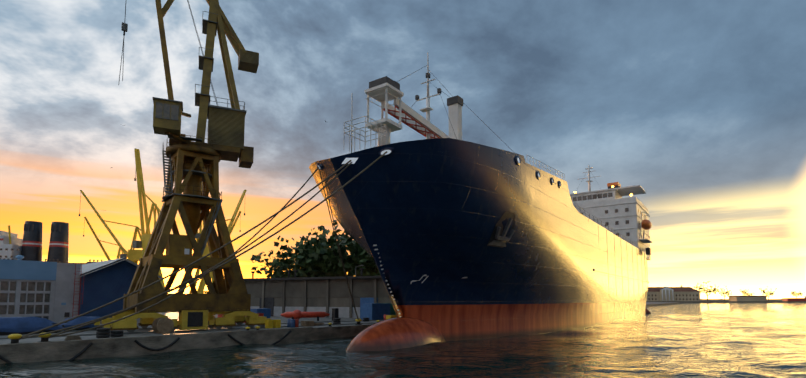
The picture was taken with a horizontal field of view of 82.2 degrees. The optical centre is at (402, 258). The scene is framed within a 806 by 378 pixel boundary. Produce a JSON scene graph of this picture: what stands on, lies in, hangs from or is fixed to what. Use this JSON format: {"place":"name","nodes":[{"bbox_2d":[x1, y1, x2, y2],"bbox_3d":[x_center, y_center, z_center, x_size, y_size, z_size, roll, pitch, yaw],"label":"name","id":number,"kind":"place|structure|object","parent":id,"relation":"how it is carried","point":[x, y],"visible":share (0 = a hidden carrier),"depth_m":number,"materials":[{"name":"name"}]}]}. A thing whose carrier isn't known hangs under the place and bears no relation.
{"place":"outdoors","nodes":[
{"label":"outdoors","id":0,"kind":"place"},
{"bbox_2d":[0,255,80,322],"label":"workshop building","id":1,"kind":"structure","parent":0,"point":[42,289],"depth_m":53.81,"materials":[{"name":"grey concrete"}]},
{"bbox_2d":[243,268,396,317],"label":"wall","id":2,"kind":"structure","parent":0,"point":[278,297],"depth_m":81.18,"materials":[{"name":"concrete"}]},
{"bbox_2d":[0,303,805,377],"bbox_3d":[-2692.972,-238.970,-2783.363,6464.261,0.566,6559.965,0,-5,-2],"label":"water","id":3,"kind":"structure","parent":0,"point":[724,340],"depth_m":35.97,"materials":[{"name":"grey liquid"}]},
{"bbox_2d":[0,221,102,264],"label":"ship","id":4,"kind":"object","parent":3,"relation":"on","point":[28,246],"visible":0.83,"depth_m":199.68,"materials":[{"name":"black metal"}]},
{"bbox_2d":[309,138,650,350],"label":"ship hull","id":5,"kind":"object","parent":3,"relation":"on","point":[434,210],"visible":0.77,"depth_m":47.48,"materials":[{"name":"metal"}]},
{"bbox_2d":[316,52,652,316],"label":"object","id":6,"kind":"object","parent":5,"relation":"attached to","point":[611,209],"visible":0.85,"depth_m":57.61,"materials":[{"name":"white metal"}]},
{"bbox_2d":[0,299,805,363],"bbox_3d":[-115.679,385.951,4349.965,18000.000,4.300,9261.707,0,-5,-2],"label":"ground","id":7,"kind":"structure","parent":0,"point":[66,351],"depth_m":41.27,"materials":[{"name":"grey concrete"}]},
{"bbox_2d":[7,334,21,343],"bbox_3d":[-27.392,5.695,32.598,0.840,0.748,0.840,0,-5,-2],"label":"bollard","id":8,"kind":"object","parent":7,"relation":"on","point":[14,338],"visible":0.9,"depth_m":32.40,"materials":[{"name":"yellow metal"}]},
{"bbox_2d":[39,332,51,341],"bbox_3d":[-26.274,5.806,33.873,0.840,0.748,0.840,0,-5,-2],"label":"bollard","id":9,"kind":"object","parent":7,"relation":"on","point":[44,338],"visible":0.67,"depth_m":33.68,"materials":[{"name":"yellow metal"}]},
{"bbox_2d":[0,316,101,334],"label":"tarp loads","id":10,"kind":"object","parent":7,"relation":"on","point":[17,325],"visible":0.62,"depth_m":42.41,"materials":[{"name":"blue fabric"}]},
{"bbox_2d":[83,217,127,259],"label":"crane","id":11,"kind":"object","parent":7,"relation":"on","point":[101,245],"visible":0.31,"depth_m":288.93,"materials":[{"name":"yellow metal"}]},
{"bbox_2d":[79,190,141,263],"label":"crane","id":12,"kind":"object","parent":7,"relation":"on","point":[133,255],"visible":0.35,"depth_m":225.19,"materials":[{"name":"yellow metal"}]},
{"bbox_2d":[72,258,162,322],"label":"blue hall","id":13,"kind":"structure","parent":7,"relation":"on","point":[102,283],"depth_m":58.51,"materials":[{"name":"metal"}]},
{"bbox_2d":[132,148,165,287],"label":"crane","id":14,"kind":"object","parent":7,"relation":"on","point":[143,243],"visible":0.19,"depth_m":160.58,"materials":[{"name":"yellow metal"}]},
{"bbox_2d":[0,327,312,362],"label":"quay fenders","id":15,"kind":"object","parent":7,"relation":"attached to","point":[136,341],"visible":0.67,"depth_m":38.02,"materials":[{"name":"black rubber"}]},
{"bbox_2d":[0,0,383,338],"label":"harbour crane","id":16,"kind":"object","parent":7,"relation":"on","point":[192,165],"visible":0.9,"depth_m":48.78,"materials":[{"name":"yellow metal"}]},
{"bbox_2d":[189,183,213,293],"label":"crane","id":17,"kind":"object","parent":7,"relation":"on","point":[198,270],"visible":0.02,"depth_m":184.46,"materials":[{"name":"yellow metal"}]},
{"bbox_2d":[18,151,386,339],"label":"mooring ropes","id":18,"kind":"object","parent":7,"relation":"on","point":[205,273],"visible":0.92,"depth_m":36.61,"materials":[{"name":"beige fabric"}]},
{"bbox_2d":[195,190,246,293],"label":"crane","id":19,"kind":"object","parent":7,"relation":"on","point":[205,252],"visible":0.25,"depth_m":163.41,"materials":[{"name":"yellow metal"}]},
{"bbox_2d":[201,211,240,293],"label":"crane","id":20,"kind":"object","parent":7,"relation":"on","point":[235,221],"visible":0.12,"depth_m":214.26,"materials":[{"name":"yellow metal"}]},
{"bbox_2d":[64,265,385,340],"bbox_3d":[-23.164,3.157,52.304,19.044,9.240,66.300,-4,-7,41],"label":"dock clutter","id":21,"kind":"object","parent":7,"relation":"on","point":[162,325],"visible":0.96,"depth_m":42.10,"materials":[{"name":"black metal"}]},
{"bbox_2d":[250,246,319,277],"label":"tree","id":22,"kind":"object","parent":7,"relation":"on","point":[280,266],"visible":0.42,"depth_m":112.49,"materials":[{"name":"green plant"}]},
{"bbox_2d":[218,303,395,327],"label":"crates","id":23,"kind":"object","parent":7,"relation":"on","point":[374,311],"visible":0.58,"depth_m":69.36,"materials":[{"name":"blue metal"}]},
{"bbox_2d":[281,308,338,320],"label":"red buoy fender","id":24,"kind":"object","parent":7,"relation":"on","point":[296,314],"visible":0.9,"depth_m":67.13,"materials":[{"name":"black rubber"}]},
{"bbox_2d":[268,225,355,276],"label":"tree","id":25,"kind":"object","parent":7,"relation":"on","point":[297,256],"visible":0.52,"depth_m":110.64,"materials":[{"name":"green plant"}]},
{"bbox_2d":[296,220,378,275],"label":"tree","id":26,"kind":"object","parent":7,"relation":"on","point":[323,250],"visible":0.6,"depth_m":109.03,"materials":[{"name":"green plant"}]},
{"bbox_2d":[327,234,377,275],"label":"tree","id":27,"kind":"object","parent":7,"relation":"on","point":[359,255],"visible":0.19,"depth_m":107.31,"materials":[{"name":"green plant"}]},
{"bbox_2d":[359,252,380,275],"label":"tree","id":28,"kind":"object","parent":7,"relation":"on","point":[366,273],"visible":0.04,"depth_m":106.92,"materials":[{"name":"green plant"}]},
{"bbox_2d":[694,281,718,300],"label":"tree","id":29,"kind":"object","parent":7,"relation":"on","point":[707,291],"visible":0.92,"depth_m":628.06,"materials":[{"name":"green plant"}]},
{"bbox_2d":[714,286,733,298],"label":"tree","id":30,"kind":"object","parent":7,"relation":"on","point":[725,292],"visible":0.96,"depth_m":620.95,"materials":[{"name":"green plant"}]},
{"bbox_2d":[646,296,805,301],"bbox_3d":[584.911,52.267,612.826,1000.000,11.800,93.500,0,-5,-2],"label":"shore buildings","id":31,"kind":"structure","parent":7,"relation":"on","point":[747,298],"depth_m":592.14,"materials":[{"name":"concrete"}]},
{"bbox_2d":[739,289,754,295],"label":"tree","id":32,"kind":"object","parent":7,"relation":"on","point":[746,293],"visible":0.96,"depth_m":649.07,"materials":[{"name":"green plant"}]},
{"bbox_2d":[759,286,776,300],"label":"tree","id":33,"kind":"object","parent":7,"relation":"on","point":[770,293],"visible":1,"depth_m":660.99,"materials":[{"name":"green plant"}]},
{"bbox_2d":[790,288,803,297],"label":"tree","id":34,"kind":"object","parent":7,"relation":"on","point":[796,295],"visible":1,"depth_m":671.81,"materials":[{"name":"green plant"}]},
{"bbox_2d":[0,0,805,298],"label":"sky","id":35,"kind":"structure","parent":0,"point":[699,105],"materials":[{"name":"grey"}]},
{"bbox_2d":[646,285,699,300],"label":"palace building","id":36,"kind":"structure","parent":0,"point":[681,293],"depth_m":590.91,"materials":[{"name":"concrete"}]}
]}

